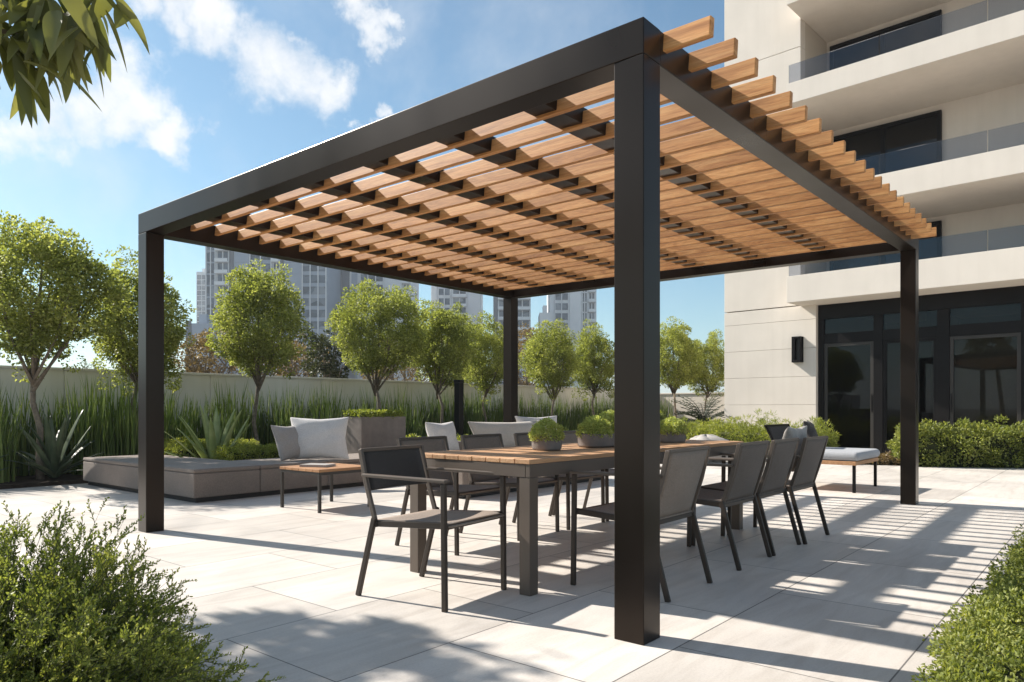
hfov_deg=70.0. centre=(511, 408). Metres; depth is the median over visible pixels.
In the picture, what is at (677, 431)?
plant pot
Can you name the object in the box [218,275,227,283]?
window
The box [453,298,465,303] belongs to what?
window
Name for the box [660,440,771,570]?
dining chair
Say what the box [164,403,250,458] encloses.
agave
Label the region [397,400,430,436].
reed clump
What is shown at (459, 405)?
garden post
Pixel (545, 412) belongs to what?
reed clump
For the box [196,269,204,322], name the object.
tower block
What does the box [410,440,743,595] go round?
dining table
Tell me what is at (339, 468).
side table
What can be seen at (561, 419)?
reed clump
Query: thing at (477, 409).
reed clump
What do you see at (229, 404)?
reed clump
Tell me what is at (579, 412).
reed clump
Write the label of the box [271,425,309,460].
cushion
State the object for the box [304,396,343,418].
reed clump
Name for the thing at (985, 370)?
door
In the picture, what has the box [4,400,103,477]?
agave
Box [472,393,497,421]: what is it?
reed clump
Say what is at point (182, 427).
reed clump
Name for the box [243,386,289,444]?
reed clump
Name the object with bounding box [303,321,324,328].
window
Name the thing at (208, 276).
window
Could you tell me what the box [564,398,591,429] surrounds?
reed clump
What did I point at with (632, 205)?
pergola
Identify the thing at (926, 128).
window
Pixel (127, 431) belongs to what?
reed clump
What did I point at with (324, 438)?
pillow
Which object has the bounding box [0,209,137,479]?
round tree
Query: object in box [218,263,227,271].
window
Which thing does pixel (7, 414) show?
reed clump
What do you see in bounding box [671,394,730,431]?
sago palm
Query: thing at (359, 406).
reed clump
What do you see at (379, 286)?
window
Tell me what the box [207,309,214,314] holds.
window
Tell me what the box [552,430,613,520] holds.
dining chair
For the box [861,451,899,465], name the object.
ground cover
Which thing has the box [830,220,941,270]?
window
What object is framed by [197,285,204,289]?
window
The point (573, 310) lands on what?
tower block
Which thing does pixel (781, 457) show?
dining chair
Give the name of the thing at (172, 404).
reed clump
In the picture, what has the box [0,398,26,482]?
reed clump
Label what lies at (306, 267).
window
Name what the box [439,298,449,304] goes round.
window
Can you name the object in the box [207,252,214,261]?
window
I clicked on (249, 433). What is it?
reed clump
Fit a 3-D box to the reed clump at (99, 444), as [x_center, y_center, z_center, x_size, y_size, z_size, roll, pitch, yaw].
[-6.367,0.236,11.050,0.759,1.498,0.889,0,0,14]
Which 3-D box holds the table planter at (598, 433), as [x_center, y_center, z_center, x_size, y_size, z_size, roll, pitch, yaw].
[0.666,0.141,5.374,0.299,0.277,0.496,0,0,40]
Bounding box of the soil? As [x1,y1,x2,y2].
[0,471,87,489]
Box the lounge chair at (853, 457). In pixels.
[764,424,879,492]
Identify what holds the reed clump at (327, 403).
on the soil
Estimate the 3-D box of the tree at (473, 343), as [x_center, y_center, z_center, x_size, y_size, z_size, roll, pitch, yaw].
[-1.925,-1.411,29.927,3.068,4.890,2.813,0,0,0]
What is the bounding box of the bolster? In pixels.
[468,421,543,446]
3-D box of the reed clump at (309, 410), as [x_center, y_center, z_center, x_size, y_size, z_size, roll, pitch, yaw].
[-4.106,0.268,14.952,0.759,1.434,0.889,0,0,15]
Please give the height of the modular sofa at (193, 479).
0.370 m
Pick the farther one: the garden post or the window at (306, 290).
the window at (306, 290)
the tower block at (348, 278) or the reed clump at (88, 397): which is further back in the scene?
the tower block at (348, 278)
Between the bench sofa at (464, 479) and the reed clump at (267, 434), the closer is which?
the bench sofa at (464, 479)
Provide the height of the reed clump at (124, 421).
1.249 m
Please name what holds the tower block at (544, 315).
on the ground
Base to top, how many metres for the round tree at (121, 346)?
3.572 m
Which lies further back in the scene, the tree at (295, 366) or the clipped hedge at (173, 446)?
the tree at (295, 366)
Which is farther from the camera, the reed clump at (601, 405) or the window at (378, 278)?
the window at (378, 278)
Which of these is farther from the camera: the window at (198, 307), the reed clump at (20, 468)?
the window at (198, 307)
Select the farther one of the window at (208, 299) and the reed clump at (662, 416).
the window at (208, 299)
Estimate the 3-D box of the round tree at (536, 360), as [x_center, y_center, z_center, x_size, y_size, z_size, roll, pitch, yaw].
[0.971,-0.721,19.873,1.896,3.424,1.882,0,0,27]
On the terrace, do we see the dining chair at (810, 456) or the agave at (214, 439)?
the dining chair at (810, 456)
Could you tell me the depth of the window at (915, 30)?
17.71 m
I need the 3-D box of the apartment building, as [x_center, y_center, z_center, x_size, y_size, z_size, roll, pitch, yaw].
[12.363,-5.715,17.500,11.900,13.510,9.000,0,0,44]
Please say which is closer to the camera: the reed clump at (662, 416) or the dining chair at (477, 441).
the dining chair at (477, 441)
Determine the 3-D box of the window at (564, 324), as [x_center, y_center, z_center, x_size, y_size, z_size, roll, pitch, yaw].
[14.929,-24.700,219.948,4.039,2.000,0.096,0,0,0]
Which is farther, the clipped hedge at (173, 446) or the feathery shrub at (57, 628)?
the clipped hedge at (173, 446)
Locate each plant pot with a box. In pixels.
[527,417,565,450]
[660,416,688,442]
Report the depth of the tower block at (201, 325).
170.00 m
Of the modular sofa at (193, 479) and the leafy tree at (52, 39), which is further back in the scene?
the modular sofa at (193, 479)
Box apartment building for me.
[724,0,1023,453]
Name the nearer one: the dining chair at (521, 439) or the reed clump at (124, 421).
the dining chair at (521, 439)
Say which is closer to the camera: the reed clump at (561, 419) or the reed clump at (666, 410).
the reed clump at (561, 419)
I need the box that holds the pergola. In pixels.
[138,15,936,644]
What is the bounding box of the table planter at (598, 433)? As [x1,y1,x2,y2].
[575,410,613,447]
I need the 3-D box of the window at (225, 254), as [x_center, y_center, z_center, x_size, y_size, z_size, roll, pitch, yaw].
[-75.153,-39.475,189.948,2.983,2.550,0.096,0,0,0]
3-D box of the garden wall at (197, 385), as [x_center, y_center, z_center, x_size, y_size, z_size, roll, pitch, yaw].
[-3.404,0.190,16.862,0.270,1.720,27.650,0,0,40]
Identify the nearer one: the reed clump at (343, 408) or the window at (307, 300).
the reed clump at (343, 408)
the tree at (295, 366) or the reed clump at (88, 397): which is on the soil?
the reed clump at (88, 397)
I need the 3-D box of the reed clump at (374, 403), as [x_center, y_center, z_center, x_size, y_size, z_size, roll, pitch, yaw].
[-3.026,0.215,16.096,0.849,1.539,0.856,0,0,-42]
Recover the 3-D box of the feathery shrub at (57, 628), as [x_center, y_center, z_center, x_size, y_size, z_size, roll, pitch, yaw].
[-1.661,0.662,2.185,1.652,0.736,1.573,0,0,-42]
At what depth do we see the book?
7.54 m
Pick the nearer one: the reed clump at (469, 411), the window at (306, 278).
the reed clump at (469, 411)
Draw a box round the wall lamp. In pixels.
[792,336,802,362]
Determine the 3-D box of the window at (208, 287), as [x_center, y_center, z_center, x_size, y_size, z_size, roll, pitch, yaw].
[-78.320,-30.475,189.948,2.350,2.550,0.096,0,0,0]
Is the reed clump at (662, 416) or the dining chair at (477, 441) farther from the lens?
the reed clump at (662, 416)
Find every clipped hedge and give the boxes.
[164,436,259,457]
[211,437,279,460]
[406,428,568,440]
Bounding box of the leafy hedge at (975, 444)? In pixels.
[885,414,1023,467]
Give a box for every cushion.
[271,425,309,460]
[782,426,806,471]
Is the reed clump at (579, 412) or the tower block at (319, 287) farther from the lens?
the tower block at (319, 287)
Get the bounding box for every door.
[824,341,872,448]
[883,337,936,452]
[950,332,1020,435]
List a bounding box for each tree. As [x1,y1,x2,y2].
[0,0,149,127]
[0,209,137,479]
[83,244,196,415]
[167,325,243,374]
[205,258,317,444]
[260,334,328,376]
[297,326,352,378]
[324,277,429,408]
[359,340,437,381]
[407,298,475,423]
[435,314,494,383]
[460,311,502,421]
[501,323,560,385]
[518,318,586,415]
[567,318,613,414]
[660,316,704,416]
[679,329,723,413]
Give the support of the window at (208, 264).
in the tower block at (319, 287)
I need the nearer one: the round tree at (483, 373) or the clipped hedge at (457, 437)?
the clipped hedge at (457, 437)
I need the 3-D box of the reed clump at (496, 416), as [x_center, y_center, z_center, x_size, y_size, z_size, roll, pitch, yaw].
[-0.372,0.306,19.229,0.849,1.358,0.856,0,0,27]
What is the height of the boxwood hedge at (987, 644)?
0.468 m
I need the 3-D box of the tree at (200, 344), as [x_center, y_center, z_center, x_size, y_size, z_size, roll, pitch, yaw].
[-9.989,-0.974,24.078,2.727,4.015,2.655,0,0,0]
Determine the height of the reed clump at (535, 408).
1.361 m
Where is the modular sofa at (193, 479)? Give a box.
[83,453,363,502]
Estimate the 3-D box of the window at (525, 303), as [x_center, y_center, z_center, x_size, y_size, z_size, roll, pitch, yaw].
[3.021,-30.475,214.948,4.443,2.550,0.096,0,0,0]
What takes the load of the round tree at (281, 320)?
on the soil
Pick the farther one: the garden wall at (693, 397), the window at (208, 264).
the window at (208, 264)
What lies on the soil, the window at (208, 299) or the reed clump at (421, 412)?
the reed clump at (421, 412)
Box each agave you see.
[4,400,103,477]
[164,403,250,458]
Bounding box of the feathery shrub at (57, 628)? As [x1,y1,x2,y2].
[0,497,285,681]
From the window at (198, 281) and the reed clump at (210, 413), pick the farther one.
the window at (198, 281)
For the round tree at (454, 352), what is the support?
on the soil
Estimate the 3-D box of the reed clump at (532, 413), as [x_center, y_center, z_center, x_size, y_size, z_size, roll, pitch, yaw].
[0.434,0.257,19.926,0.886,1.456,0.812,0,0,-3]
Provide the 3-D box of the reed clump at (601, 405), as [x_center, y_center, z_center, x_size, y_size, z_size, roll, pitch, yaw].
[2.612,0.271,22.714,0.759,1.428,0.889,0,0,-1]
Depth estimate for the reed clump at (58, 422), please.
10.96 m
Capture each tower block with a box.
[185,314,227,373]
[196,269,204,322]
[205,229,340,376]
[336,301,355,378]
[341,270,418,380]
[431,286,482,382]
[493,296,530,384]
[538,305,552,385]
[547,289,595,387]
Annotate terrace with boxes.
[0,461,1023,681]
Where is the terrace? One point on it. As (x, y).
(877, 582)
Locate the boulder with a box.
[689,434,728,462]
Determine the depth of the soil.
9.90 m
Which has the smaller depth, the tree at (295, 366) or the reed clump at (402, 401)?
the reed clump at (402, 401)
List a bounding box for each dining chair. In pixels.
[355,445,506,612]
[395,436,506,555]
[459,433,558,540]
[512,432,604,529]
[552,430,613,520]
[570,446,712,602]
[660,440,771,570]
[691,438,800,555]
[727,436,829,544]
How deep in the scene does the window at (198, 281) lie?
419.89 m
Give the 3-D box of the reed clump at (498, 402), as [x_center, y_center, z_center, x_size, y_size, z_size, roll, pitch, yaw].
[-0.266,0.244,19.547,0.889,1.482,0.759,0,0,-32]
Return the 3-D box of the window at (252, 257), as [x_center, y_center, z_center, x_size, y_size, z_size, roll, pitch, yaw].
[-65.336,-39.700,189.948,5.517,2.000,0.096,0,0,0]
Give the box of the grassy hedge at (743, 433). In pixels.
[660,408,840,447]
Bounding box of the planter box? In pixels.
[342,408,405,453]
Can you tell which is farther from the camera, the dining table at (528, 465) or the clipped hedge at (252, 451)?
the clipped hedge at (252, 451)
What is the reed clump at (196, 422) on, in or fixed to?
on the soil
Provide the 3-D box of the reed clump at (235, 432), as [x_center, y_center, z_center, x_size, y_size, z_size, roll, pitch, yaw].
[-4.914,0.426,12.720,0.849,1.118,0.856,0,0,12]
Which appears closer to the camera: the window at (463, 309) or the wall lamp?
the wall lamp
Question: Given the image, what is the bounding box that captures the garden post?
[454,380,463,436]
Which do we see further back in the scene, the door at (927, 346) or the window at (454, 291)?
the window at (454, 291)
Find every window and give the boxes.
[197,280,204,284]
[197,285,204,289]
[197,301,204,305]
[197,306,204,310]
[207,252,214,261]
[207,263,214,272]
[207,275,214,284]
[207,286,214,295]
[207,298,214,307]
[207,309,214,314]
[218,252,227,260]
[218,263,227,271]
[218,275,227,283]
[218,286,227,293]
[250,254,269,259]
[251,264,269,270]
[303,264,324,270]
[303,275,324,282]
[303,287,324,293]
[303,298,324,305]
[303,310,324,316]
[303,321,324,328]
[303,333,324,339]
[361,274,382,280]
[361,285,382,291]
[439,289,449,294]
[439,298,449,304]
[453,290,465,293]
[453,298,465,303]
[453,308,465,312]
[518,301,528,305]
[518,311,528,316]
[518,321,528,326]
[555,293,567,299]
[555,303,567,309]
[555,313,567,319]
[555,323,567,329]
[830,9,941,69]
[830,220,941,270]
[833,110,941,174]
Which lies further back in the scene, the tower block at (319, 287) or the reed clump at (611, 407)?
the tower block at (319, 287)
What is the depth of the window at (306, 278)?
189.91 m
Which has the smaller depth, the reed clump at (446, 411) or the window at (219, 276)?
the reed clump at (446, 411)
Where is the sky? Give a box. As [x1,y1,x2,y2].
[0,0,724,392]
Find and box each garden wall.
[0,365,613,470]
[660,392,723,432]
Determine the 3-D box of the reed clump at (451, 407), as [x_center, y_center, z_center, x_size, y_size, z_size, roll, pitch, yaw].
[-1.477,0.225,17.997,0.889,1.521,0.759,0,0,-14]
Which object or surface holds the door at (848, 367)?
in the apartment building
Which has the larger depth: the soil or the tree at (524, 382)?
the tree at (524, 382)
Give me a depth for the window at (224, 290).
189.91 m
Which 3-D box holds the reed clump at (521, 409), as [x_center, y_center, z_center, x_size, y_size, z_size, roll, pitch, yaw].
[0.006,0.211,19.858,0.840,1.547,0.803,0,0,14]
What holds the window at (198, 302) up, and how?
in the tower block at (200, 292)
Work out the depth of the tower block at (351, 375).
195.80 m
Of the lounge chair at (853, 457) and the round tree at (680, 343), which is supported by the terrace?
the lounge chair at (853, 457)
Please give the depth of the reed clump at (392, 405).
16.22 m
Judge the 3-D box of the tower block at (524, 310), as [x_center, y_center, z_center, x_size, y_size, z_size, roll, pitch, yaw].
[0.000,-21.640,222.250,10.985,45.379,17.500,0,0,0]
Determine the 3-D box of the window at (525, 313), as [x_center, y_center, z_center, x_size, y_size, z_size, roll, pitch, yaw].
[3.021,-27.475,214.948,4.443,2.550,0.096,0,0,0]
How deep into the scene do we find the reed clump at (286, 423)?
13.52 m
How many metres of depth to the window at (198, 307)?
419.89 m
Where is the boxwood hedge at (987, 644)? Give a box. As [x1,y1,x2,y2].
[911,524,1023,681]
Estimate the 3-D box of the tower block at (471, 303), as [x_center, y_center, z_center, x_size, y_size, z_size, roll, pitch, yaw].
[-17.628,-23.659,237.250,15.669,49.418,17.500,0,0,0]
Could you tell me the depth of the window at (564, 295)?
219.92 m
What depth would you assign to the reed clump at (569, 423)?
21.50 m
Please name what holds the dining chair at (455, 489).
on the terrace
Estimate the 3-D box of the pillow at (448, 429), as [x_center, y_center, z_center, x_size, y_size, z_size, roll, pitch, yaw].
[-0.825,0.369,8.785,0.214,0.439,0.519,-19,-11,33]
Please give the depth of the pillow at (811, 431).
9.72 m
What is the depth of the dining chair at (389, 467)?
4.11 m
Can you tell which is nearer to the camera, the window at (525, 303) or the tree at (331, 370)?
the tree at (331, 370)
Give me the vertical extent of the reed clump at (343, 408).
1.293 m
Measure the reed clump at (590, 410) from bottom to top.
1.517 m
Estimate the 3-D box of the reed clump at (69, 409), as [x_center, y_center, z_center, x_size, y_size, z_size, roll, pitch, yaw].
[-6.812,0.320,11.478,0.889,1.331,0.759,0,0,-24]
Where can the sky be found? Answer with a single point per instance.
(224, 90)
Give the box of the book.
[299,463,335,466]
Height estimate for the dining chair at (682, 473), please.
0.813 m
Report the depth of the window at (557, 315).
219.92 m
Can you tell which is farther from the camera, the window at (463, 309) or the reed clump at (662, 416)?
the window at (463, 309)
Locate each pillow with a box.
[290,417,348,459]
[425,421,459,449]
[515,416,556,429]
[802,420,817,436]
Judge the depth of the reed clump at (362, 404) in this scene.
15.74 m
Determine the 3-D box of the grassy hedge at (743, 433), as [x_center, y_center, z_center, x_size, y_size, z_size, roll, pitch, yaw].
[4.673,0.429,16.595,5.410,1.202,1.435,0,0,44]
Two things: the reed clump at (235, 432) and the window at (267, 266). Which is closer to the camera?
the reed clump at (235, 432)
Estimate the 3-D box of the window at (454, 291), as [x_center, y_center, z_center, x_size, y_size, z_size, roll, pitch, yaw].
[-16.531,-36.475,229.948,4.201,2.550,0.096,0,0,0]
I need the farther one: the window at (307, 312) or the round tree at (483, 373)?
the window at (307, 312)
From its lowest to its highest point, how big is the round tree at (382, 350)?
3.744 m
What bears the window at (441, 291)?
in the tower block at (471, 303)
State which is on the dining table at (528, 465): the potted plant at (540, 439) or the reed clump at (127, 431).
the potted plant at (540, 439)
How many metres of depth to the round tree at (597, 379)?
21.27 m
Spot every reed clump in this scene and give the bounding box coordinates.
[0,382,13,441]
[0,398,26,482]
[1,384,46,475]
[21,391,79,474]
[44,389,106,470]
[55,376,124,474]
[77,372,127,455]
[99,365,137,455]
[105,399,137,445]
[135,376,182,440]
[164,391,179,423]
[164,393,202,442]
[168,394,212,438]
[182,396,233,437]
[196,403,252,440]
[204,377,249,437]
[223,391,265,443]
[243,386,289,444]
[263,385,306,436]
[266,400,315,446]
[288,390,330,418]
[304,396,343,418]
[310,382,353,418]
[331,396,364,416]
[343,401,376,409]
[344,398,372,408]
[356,387,391,409]
[379,384,417,429]
[382,398,413,409]
[395,392,431,436]
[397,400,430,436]
[415,390,448,436]
[418,390,453,422]
[434,389,467,422]
[464,391,486,434]
[464,395,489,421]
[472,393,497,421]
[488,396,518,421]
[489,403,518,421]
[499,390,523,416]
[519,395,543,417]
[523,398,545,417]
[529,391,561,419]
[546,394,568,430]
[555,400,576,430]
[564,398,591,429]
[570,401,591,429]
[578,392,602,416]
[585,397,603,414]
[594,398,613,428]
[660,404,665,420]
[661,399,673,417]
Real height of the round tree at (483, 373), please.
3.415 m
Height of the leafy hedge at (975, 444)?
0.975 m
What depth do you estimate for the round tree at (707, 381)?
23.91 m
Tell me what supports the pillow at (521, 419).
on the bench sofa at (464, 479)
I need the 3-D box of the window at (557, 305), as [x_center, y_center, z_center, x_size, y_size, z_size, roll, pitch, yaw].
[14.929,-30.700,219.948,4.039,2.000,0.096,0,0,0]
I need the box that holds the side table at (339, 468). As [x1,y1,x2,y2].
[280,463,368,512]
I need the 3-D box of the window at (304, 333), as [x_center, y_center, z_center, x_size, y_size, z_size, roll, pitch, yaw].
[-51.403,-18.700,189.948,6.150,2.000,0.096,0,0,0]
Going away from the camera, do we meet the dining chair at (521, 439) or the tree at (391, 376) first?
the dining chair at (521, 439)
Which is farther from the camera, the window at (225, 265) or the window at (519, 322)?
the window at (519, 322)
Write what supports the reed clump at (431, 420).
on the soil
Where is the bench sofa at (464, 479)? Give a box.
[434,441,600,498]
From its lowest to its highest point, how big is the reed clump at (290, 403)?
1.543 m
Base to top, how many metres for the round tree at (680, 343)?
3.910 m
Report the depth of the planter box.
11.14 m
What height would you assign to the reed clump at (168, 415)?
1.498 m

